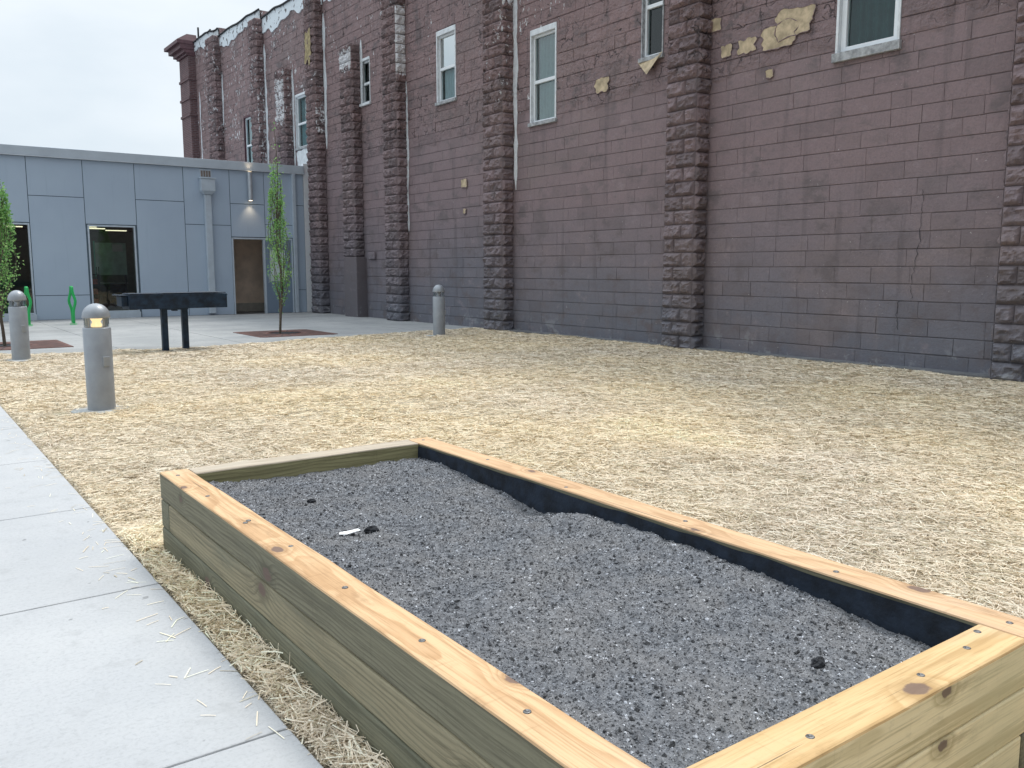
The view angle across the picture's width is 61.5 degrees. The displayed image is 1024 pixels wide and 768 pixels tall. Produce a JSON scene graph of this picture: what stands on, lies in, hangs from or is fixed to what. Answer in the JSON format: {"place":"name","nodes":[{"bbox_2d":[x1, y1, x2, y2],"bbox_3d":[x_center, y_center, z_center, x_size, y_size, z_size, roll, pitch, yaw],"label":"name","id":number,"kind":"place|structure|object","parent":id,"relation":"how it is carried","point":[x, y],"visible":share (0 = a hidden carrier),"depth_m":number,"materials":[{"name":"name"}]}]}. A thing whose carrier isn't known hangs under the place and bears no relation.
{"place":"outdoors","nodes":[
{"label":"outdoors","id":0,"kind":"place"},
{"bbox_2d":[93,282,127,310],"bbox_3d":[-13.391,-2.806,27.983,1.600,0.980,0.800,-5,9,-36],"label":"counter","id":1,"kind":"object","parent":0,"point":[108,299],"visible":0.31,"depth_m":27.86,"materials":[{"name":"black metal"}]},
{"bbox_2d":[0,0,285,156],"label":"sky","id":2,"kind":"structure","parent":0,"point":[92,75],"materials":[{"name":"white"}]},
{"bbox_2d":[0,406,322,767],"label":"sidewalk","id":3,"kind":"structure","parent":0,"point":[79,688],"depth_m":3.10,"materials":[{"name":"concrete"}]},
{"bbox_2d":[0,312,471,354],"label":"plaza","id":4,"kind":"structure","parent":0,"point":[142,333],"depth_m":20.81,"materials":[{"name":"concrete"}]},
{"bbox_2d":[24,286,32,325],"bbox_3d":[-12.320,-1.983,21.888,0.198,0.992,0.720,-5,9,-31],"label":"bike rack","id":5,"kind":"object","parent":4,"relation":"on","point":[26,292],"visible":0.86,"depth_m":21.66,"materials":[{"name":"green metal"}]},
{"bbox_2d":[0,340,73,349],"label":"tree grate","id":6,"kind":"object","parent":4,"relation":"on","point":[38,344],"visible":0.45,"depth_m":16.24,"materials":[{"name":"metal"}]},
{"bbox_2d":[0,179,23,345],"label":"columnar tree","id":7,"kind":"object","parent":6,"relation":"on","point":[4,213],"visible":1,"depth_m":15.76,"materials":[{"name":"green plant"}]},
{"bbox_2d":[67,286,76,324],"bbox_3d":[-11.488,-2.063,22.490,0.198,0.992,0.720,-4,9,-29],"label":"bike rack","id":8,"kind":"object","parent":4,"relation":"on","point":[71,292],"visible":1,"depth_m":22.28,"materials":[{"name":"green metal"}]},
{"bbox_2d":[233,329,336,337],"bbox_3d":[-5.072,-1.121,19.221,1.750,0.052,1.900,-5,9,-36],"label":"tree grate","id":9,"kind":"object","parent":4,"relation":"on","point":[284,333],"visible":0.99,"depth_m":19.06,"materials":[{"name":"metal"}]},
{"bbox_2d":[266,123,293,333],"bbox_3d":[-5.110,-3.375,18.824,0.637,4.567,0.589,-2,8,-13],"label":"columnar tree","id":10,"kind":"object","parent":9,"relation":"on","point":[277,221],"visible":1,"depth_m":18.79,"materials":[{"name":"green plant"}]},
{"bbox_2d":[0,327,1023,767],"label":"lawn ground","id":11,"kind":"structure","parent":0,"point":[202,629],"depth_m":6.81,"materials":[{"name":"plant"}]},
{"bbox_2d":[7,290,38,361],"bbox_3d":[-7.725,-0.892,13.489,0.570,1.150,0.570,5,9,34],"label":"bollard light","id":12,"kind":"object","parent":11,"relation":"on","point":[19,331],"visible":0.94,"depth_m":13.40,"materials":[{"name":"silver metal"}]},
{"bbox_2d":[71,303,129,413],"bbox_3d":[-4.157,-0.242,8.659,0.570,1.135,0.570,5,9,34],"label":"bollard light","id":13,"kind":"object","parent":11,"relation":"on","point":[98,361],"visible":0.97,"depth_m":8.57,"materials":[{"name":"silver metal"}]},
{"bbox_2d":[112,291,227,351],"bbox_3d":[-5.922,-1.062,15.044,1.879,1.076,0.540,-5,9,-36],"label":"table","id":14,"kind":"object","parent":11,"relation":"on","point":[164,302],"visible":0.93,"depth_m":14.91,"materials":[{"name":"black metal"}]},
{"bbox_2d":[426,285,445,335],"bbox_3d":[-1.566,-1.554,18.459,0.570,1.150,0.570,1,8,4],"label":"bollard light","id":15,"kind":"object","parent":11,"relation":"on","point":[439,312],"visible":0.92,"depth_m":18.36,"materials":[{"name":"silver metal"}]},
{"bbox_2d":[160,437,1023,767],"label":"raised garden bed","id":16,"kind":"object","parent":11,"relation":"on","point":[398,685],"visible":0.73,"depth_m":2.47,"materials":[{"name":"brown wood"}]},
{"bbox_2d":[206,458,930,767],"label":"soil","id":17,"kind":"structure","parent":16,"relation":"in","point":[651,649],"depth_m":2.78,"materials":[{"name":"grey gravel"}]},
{"bbox_2d":[307,498,315,502],"bbox_3d":[-0.940,0.547,4.026,0.043,0.025,0.028,-5,9,-36],"label":"soil clod","id":18,"kind":"object","parent":17,"relation":"on","point":[311,500],"visible":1,"depth_m":4.02,"materials":[{"name":"black soil"}]},
{"bbox_2d":[339,528,359,534],"bbox_3d":[-0.661,0.603,3.511,0.088,0.008,0.032,-7,15,-7],"label":"paper scrap","id":19,"kind":"object","parent":17,"relation":"on","point":[348,532],"visible":1,"depth_m":3.51,"materials":[{"name":"white paper"}]},
{"bbox_2d":[363,526,379,533],"bbox_3d":[-0.588,0.608,3.588,0.065,0.037,0.045,-5,9,-36],"label":"soil clod","id":20,"kind":"object","parent":17,"relation":"on","point":[369,529],"visible":0.99,"depth_m":3.58,"materials":[{"name":"black soil"}]},
{"bbox_2d":[810,656,824,668],"bbox_3d":[0.848,0.777,2.388,0.060,0.040,0.037,-5,9,-36],"label":"soil clod","id":21,"kind":"object","parent":17,"relation":"on","point":[817,662],"visible":0.94,"depth_m":2.38,"materials":[{"name":"black soil"}]},
{"label":"ground","id":22,"kind":"structure","parent":0,"visible":0},
{"bbox_2d":[0,144,311,320],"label":"grey building","id":23,"kind":"structure","parent":22,"relation":"on","point":[179,224],"depth_m":26.01,"materials":[{"name":"metal"}]},
{"bbox_2d":[3,223,36,320],"bbox_3d":[-13.925,-3.068,23.603,1.420,2.694,0.190,-5,9,-36],"label":"window","id":24,"kind":"structure","parent":23,"relation":"in","point":[33,316],"depth_m":23.94,"materials":[{"name":"paint"}]},
{"bbox_2d":[92,267,100,303],"bbox_3d":[-12.876,-2.837,26.360,0.440,1.490,0.360,-5,9,-36],"label":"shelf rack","id":25,"kind":"object","parent":23,"relation":"on","point":[96,274],"visible":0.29,"depth_m":26.32,"materials":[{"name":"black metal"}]},
{"bbox_2d":[92,241,127,309],"bbox_3d":[-12.657,-3.352,27.196,0.950,2.290,0.070,-5,9,-36],"label":"notice board","id":26,"kind":"object","parent":23,"relation":"on","point":[109,258],"visible":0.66,"depth_m":27.10,"materials":[{"name":"black"}]},
{"bbox_2d":[87,225,140,317],"bbox_3d":[-11.667,-3.285,25.236,1.330,2.694,0.190,-5,9,-36],"label":"window","id":27,"kind":"structure","parent":23,"relation":"in","point":[120,313],"depth_m":25.40,"materials":[{"name":"paint"}]},
{"bbox_2d":[265,240,292,312],"bbox_3d":[-7.602,-3.509,28.141,0.870,2.348,0.122,-5,9,-36],"label":"door","id":28,"kind":"structure","parent":23,"relation":"in","point":[272,300],"depth_m":28.13,"materials":[{"name":"blue"}]},
{"bbox_2d":[164,0,1023,381],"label":"brown building","id":29,"kind":"structure","parent":22,"relation":"on","point":[830,180],"depth_m":15.90,"materials":[{"name":"brick"}]},
{"bbox_2d":[243,114,252,161],"bbox_3d":[-9.591,-9.223,32.948,0.922,2.037,1.180,-5,9,-36],"label":"window","id":30,"kind":"structure","parent":29,"relation":"in","point":[247,131],"depth_m":33.13,"materials":[{"name":"white plastic"}]},
{"bbox_2d":[295,91,307,150],"bbox_3d":[-6.668,-8.788,28.932,0.960,1.819,1.030,-5,9,-36],"label":"window","id":31,"kind":"structure","parent":29,"relation":"in","point":[300,118],"depth_m":29.02,"materials":[{"name":"white paint"}]},
{"bbox_2d":[359,56,370,106],"bbox_3d":[-3.889,-8.757,25.094,0.960,1.329,0.660,-5,9,-36],"label":"window","id":32,"kind":"structure","parent":29,"relation":"in","point":[366,61],"depth_m":25.05,"materials":[{"name":"white paint"}]},
{"bbox_2d":[435,24,456,105],"bbox_3d":[-1.290,-7.925,21.610,0.960,1.799,0.960,-5,9,-36],"label":"window","id":33,"kind":"structure","parent":29,"relation":"in","point":[445,38],"depth_m":21.56,"materials":[{"name":"white paint"}]},
{"bbox_2d":[528,22,556,126],"bbox_3d":[1.009,-6.607,18.607,0.960,2.019,0.960,-5,9,-36],"label":"window","id":34,"kind":"structure","parent":29,"relation":"in","point":[543,40],"depth_m":18.60,"materials":[{"name":"white paint"}]},
{"bbox_2d":[638,0,664,62],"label":"window","id":35,"kind":"structure","parent":29,"relation":"in","point":[652,20],"depth_m":15.99,"materials":[{"name":"white plastic"}]},
{"bbox_2d":[831,0,901,63],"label":"window","id":36,"kind":"structure","parent":29,"relation":"in","point":[864,28],"depth_m":12.57,"materials":[{"name":"white paint"}]}
]}

